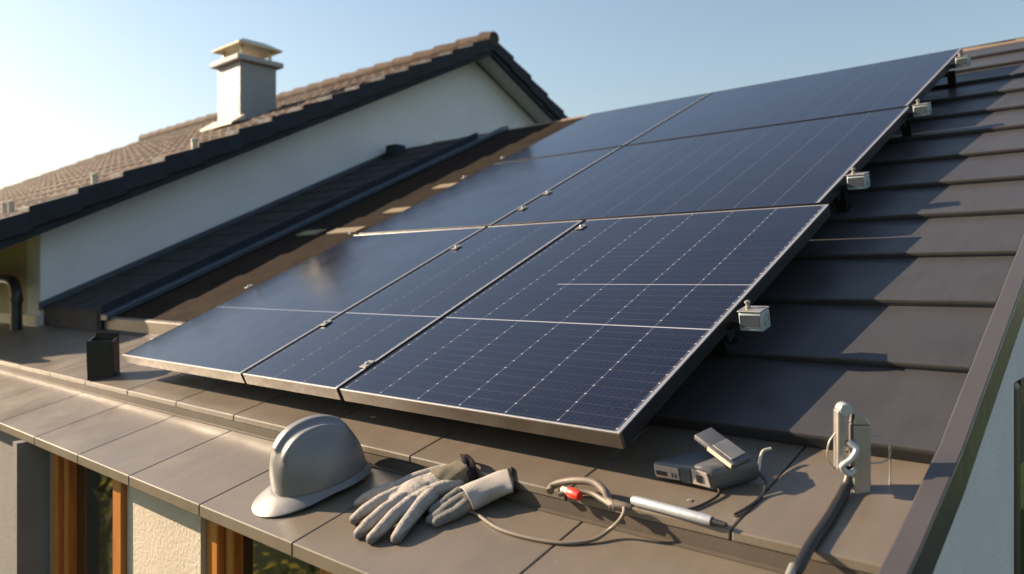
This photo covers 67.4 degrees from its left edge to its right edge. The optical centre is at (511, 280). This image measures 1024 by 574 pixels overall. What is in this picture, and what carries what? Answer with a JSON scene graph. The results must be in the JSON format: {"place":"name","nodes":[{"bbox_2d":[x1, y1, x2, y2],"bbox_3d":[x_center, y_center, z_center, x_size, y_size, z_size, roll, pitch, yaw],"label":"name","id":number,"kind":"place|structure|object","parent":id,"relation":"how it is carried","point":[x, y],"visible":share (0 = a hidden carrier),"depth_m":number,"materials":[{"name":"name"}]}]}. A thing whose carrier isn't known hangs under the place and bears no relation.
{"place":"outdoors","nodes":[
{"label":"outdoors","id":0,"kind":"place"},
{"bbox_2d":[0,0,1023,188],"label":"sky","id":1,"kind":"structure","parent":0,"point":[80,80],"materials":[{"name":"blue"}]},
{"label":"ground","id":2,"kind":"structure","parent":0,"visible":0},
{"bbox_2d":[0,31,567,329],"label":"neighbour house","id":3,"kind":"structure","parent":2,"relation":"on","point":[255,141],"depth_m":7.24,"materials":[{"name":"paint"}]},
{"bbox_2d":[0,37,1023,573],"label":"brown roofed house","id":4,"kind":"structure","parent":2,"relation":"on","point":[892,297],"depth_m":2.22,"materials":[{"name":"tile"}]},
{"bbox_2d":[51,452,126,573],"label":"window","id":5,"kind":"structure","parent":4,"relation":"in","point":[89,507],"depth_m":2.99,"materials":[{"name":"orange wood"}]},
{"bbox_2d":[86,332,119,380],"bbox_3d":[-1.917,0.356,3.606,0.124,0.222,0.088,0,0,-2],"label":"black vent box","id":6,"kind":"object","parent":4,"relation":"on","point":[103,355],"visible":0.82,"depth_m":3.57,"materials":[{"name":"plastic"}]},
{"bbox_2d":[206,519,331,573],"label":"window","id":7,"kind":"structure","parent":4,"relation":"in","point":[228,551],"depth_m":2.25,"materials":[{"name":"orange wood"}]},
{"bbox_2d":[251,414,371,517],"bbox_3d":[-0.555,0.470,2.065,0.331,0.196,0.242,-17,13,-32],"label":"hard hat","id":8,"kind":"object","parent":4,"relation":"on","point":[314,459],"visible":1,"depth_m":2.00,"materials":[{"name":"grey plastic"}]},
{"bbox_2d":[349,454,477,544],"bbox_3d":[-0.259,0.513,1.877,0.256,0.088,0.342,0,15,42],"label":"work glove","id":9,"kind":"object","parent":4,"relation":"on","point":[406,502],"visible":0.9,"depth_m":1.84,"materials":[{"name":"grey fabric"}]},
{"bbox_2d":[426,467,516,527],"bbox_3d":[-0.080,0.507,1.810,0.166,0.062,0.244,0,15,42],"label":"work glove","id":10,"kind":"object","parent":4,"relation":"on","point":[457,503],"visible":0.95,"depth_m":1.79,"materials":[{"name":"grey fabric"}]},
{"bbox_2d":[469,477,631,544],"bbox_3d":[0.069,0.489,1.680,0.409,0.125,0.126,0,0,42],"label":"sensor cable","id":11,"kind":"object","parent":4,"relation":"on","point":[608,500],"visible":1,"depth_m":1.64,"materials":[{"name":"beige plastic"}]},
{"bbox_2d":[630,496,727,527],"bbox_3d":[0.328,0.458,1.521,0.021,0.024,0.217,0,0,-45],"label":"silver marker","id":12,"kind":"object","parent":4,"relation":"on","point":[676,511],"visible":1,"depth_m":1.51,"materials":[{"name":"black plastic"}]},
{"bbox_2d":[654,428,771,515],"bbox_3d":[0.416,0.385,1.618,0.241,0.096,0.273,1,16,44],"label":"handheld meter","id":13,"kind":"object","parent":4,"relation":"on","point":[724,463],"visible":0.98,"depth_m":1.60,"materials":[{"name":"grey plastic"}]},
{"bbox_2d":[713,330,737,354],"bbox_3d":[-0.341,0.153,2.981,2.597,0.104,0.120,0,25,42],"label":"mounting rail","id":14,"kind":"object","parent":4,"relation":"on","point":[720,348],"visible":0.18,"depth_m":2.14,"materials":[{"name":"black metal"}]},
{"bbox_2d":[123,227,485,382],"bbox_3d":[-0.926,0.054,3.555,1.033,0.042,1.395,0,25,42],"label":"solar panel","id":15,"kind":"object","parent":14,"relation":"attached to","point":[235,338],"visible":0.95,"depth_m":3.41,"materials":[{"name":"blue glass"}]},
{"bbox_2d":[243,220,582,399],"bbox_3d":[-0.320,0.054,3.013,0.560,0.042,1.395,0,25,42],"label":"solar panel","id":16,"kind":"object","parent":14,"relation":"on","point":[328,360],"visible":0.97,"depth_m":2.86,"materials":[{"name":"blue glass"}]},
{"bbox_2d":[319,320,332,325],"bbox_3d":[-0.724,0.161,2.979,0.032,0.011,0.044,0,25,42],"label":"panel clamp","id":17,"kind":"object","parent":16,"relation":"attached to","point":[324,323],"visible":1,"depth_m":2.97,"materials":[{"name":"metal"}]},
{"bbox_2d":[359,360,374,367],"bbox_3d":[-0.463,0.264,2.451,0.032,0.011,0.044,0,25,42],"label":"panel clamp","id":18,"kind":"object","parent":16,"relation":"attached to","point":[366,364],"visible":1,"depth_m":2.44,"materials":[{"name":"metal"}]},
{"bbox_2d":[451,245,461,249],"bbox_3d":[-0.252,-0.154,3.464,0.032,0.011,0.044,0,25,42],"label":"panel clamp","id":19,"kind":"object","parent":16,"relation":"attached to","point":[455,247],"visible":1,"depth_m":3.46,"materials":[{"name":"metal"}]},
{"bbox_2d":[340,204,830,448],"bbox_3d":[0.281,0.054,2.475,1.015,0.042,1.395,0,25,42],"label":"solar panel","id":20,"kind":"object","parent":14,"relation":"on","point":[611,332],"visible":0.99,"depth_m":2.27,"materials":[{"name":"blue glass"}]},
{"bbox_2d":[730,300,770,331],"bbox_3d":[0.620,0.090,2.025,0.110,0.080,0.056,0,14,42],"label":"rail end housing","id":21,"kind":"object","parent":14,"relation":"attached to","point":[755,318],"visible":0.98,"depth_m":2.00,"materials":[{"name":"metal"}]},
{"bbox_2d":[739,315,759,327],"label":"front window","id":22,"kind":"structure","parent":21,"relation":"in","point":[746,321],"depth_m":2.00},
{"bbox_2d":[832,191,853,211],"bbox_3d":[0.305,-0.308,3.732,2.560,0.104,0.120,0,25,42],"label":"mounting rail","id":23,"kind":"object","parent":4,"relation":"on","point":[840,199],"visible":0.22,"depth_m":2.88,"materials":[{"name":"black metal"}]},
{"bbox_2d":[842,168,869,190],"bbox_3d":[1.242,-0.372,2.798,0.110,0.080,0.056,0,14,42],"label":"rail end housing","id":24,"kind":"object","parent":23,"relation":"attached to","point":[858,180],"visible":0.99,"depth_m":2.77,"materials":[{"name":"metal"}]},
{"bbox_2d":[848,177,863,186],"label":"front window","id":25,"kind":"structure","parent":24,"relation":"in","point":[852,182],"depth_m":2.77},
{"bbox_2d":[826,401,890,493],"bbox_3d":[0.680,0.328,1.496,0.124,0.179,0.050,0,0,6],"label":"clamp bracket","id":26,"kind":"object","parent":4,"relation":"on","point":[857,446],"visible":0.99,"depth_m":1.49,"materials":[{"name":"metal"}]},
{"bbox_2d":[785,466,852,573],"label":"black lead","id":27,"kind":"object","parent":26,"relation":"attached to","point":[812,542],"visible":0.91,"depth_m":1.38,"materials":[{"name":"rubber"}]},
{"bbox_2d":[900,120,915,136],"bbox_3d":[0.881,-0.711,4.376,2.560,0.104,0.120,0,25,42],"label":"mounting rail","id":28,"kind":"object","parent":4,"relation":"on","point":[905,127],"visible":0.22,"depth_m":3.52,"materials":[{"name":"black metal"}]},
{"bbox_2d":[359,147,621,234],"bbox_3d":[-0.108,-0.510,4.448,1.033,0.043,1.235,0,25,42],"label":"solar panel","id":29,"kind":"object","parent":28,"relation":"on","point":[492,195],"visible":0.89,"depth_m":4.36,"materials":[{"name":"blue glass"}]},
{"bbox_2d":[494,107,909,225],"bbox_3d":[0.863,-0.510,3.579,1.536,0.043,1.235,0,25,42],"label":"solar panel","id":30,"kind":"object","parent":28,"relation":"on","point":[808,163],"visible":0.9,"depth_m":3.41,"materials":[{"name":"blue glass"}]},
{"bbox_2d":[908,99,931,117],"bbox_3d":[1.819,-0.774,3.442,0.108,0.078,0.054,0,14,42],"label":"rail end housing","id":31,"kind":"object","parent":28,"relation":"attached to","point":[921,109],"visible":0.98,"depth_m":3.42,"materials":[{"name":"metal"}]},
{"bbox_2d":[914,106,926,114],"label":"front window","id":32,"kind":"structure","parent":31,"relation":"in","point":[917,110],"depth_m":3.41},
{"bbox_2d":[943,70,957,86],"bbox_3d":[1.459,-1.115,5.022,2.560,0.104,0.120,0,25,42],"label":"mounting rail","id":33,"kind":"object","parent":4,"relation":"on","point":[951,77],"visible":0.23,"depth_m":4.17,"materials":[{"name":"black metal"}]},
{"bbox_2d":[495,93,711,163],"bbox_3d":[0.645,-1.037,5.291,1.033,0.042,1.218,0,25,42],"label":"solar panel","id":34,"kind":"object","parent":33,"relation":"attached to","point":[622,127],"visible":0.88,"depth_m":5.21,"materials":[{"name":"blue glass"}]},
{"bbox_2d":[626,48,962,145],"bbox_3d":[1.611,-1.037,4.428,1.520,0.042,1.218,0,25,42],"label":"solar panel","id":35,"kind":"object","parent":33,"relation":"on","point":[900,83],"visible":0.9,"depth_m":4.29,"materials":[{"name":"blue glass"}]},
{"bbox_2d":[951,52,970,68],"bbox_3d":[2.387,-1.178,4.097,0.108,0.078,0.054,0,14,42],"label":"rail end housing","id":36,"kind":"object","parent":33,"relation":"attached to","point":[962,61],"visible":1,"depth_m":4.07,"materials":[{"name":"metal"}]},
{"bbox_2d":[956,58,967,64],"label":"front window","id":37,"kind":"structure","parent":36,"relation":"in","point":[962,61],"depth_m":4.07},
{"bbox_2d":[1014,377,1023,573],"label":"window","id":38,"kind":"structure","parent":4,"relation":"in","point":[1018,385],"depth_m":2.21,"materials":[{"name":"brown wood"}]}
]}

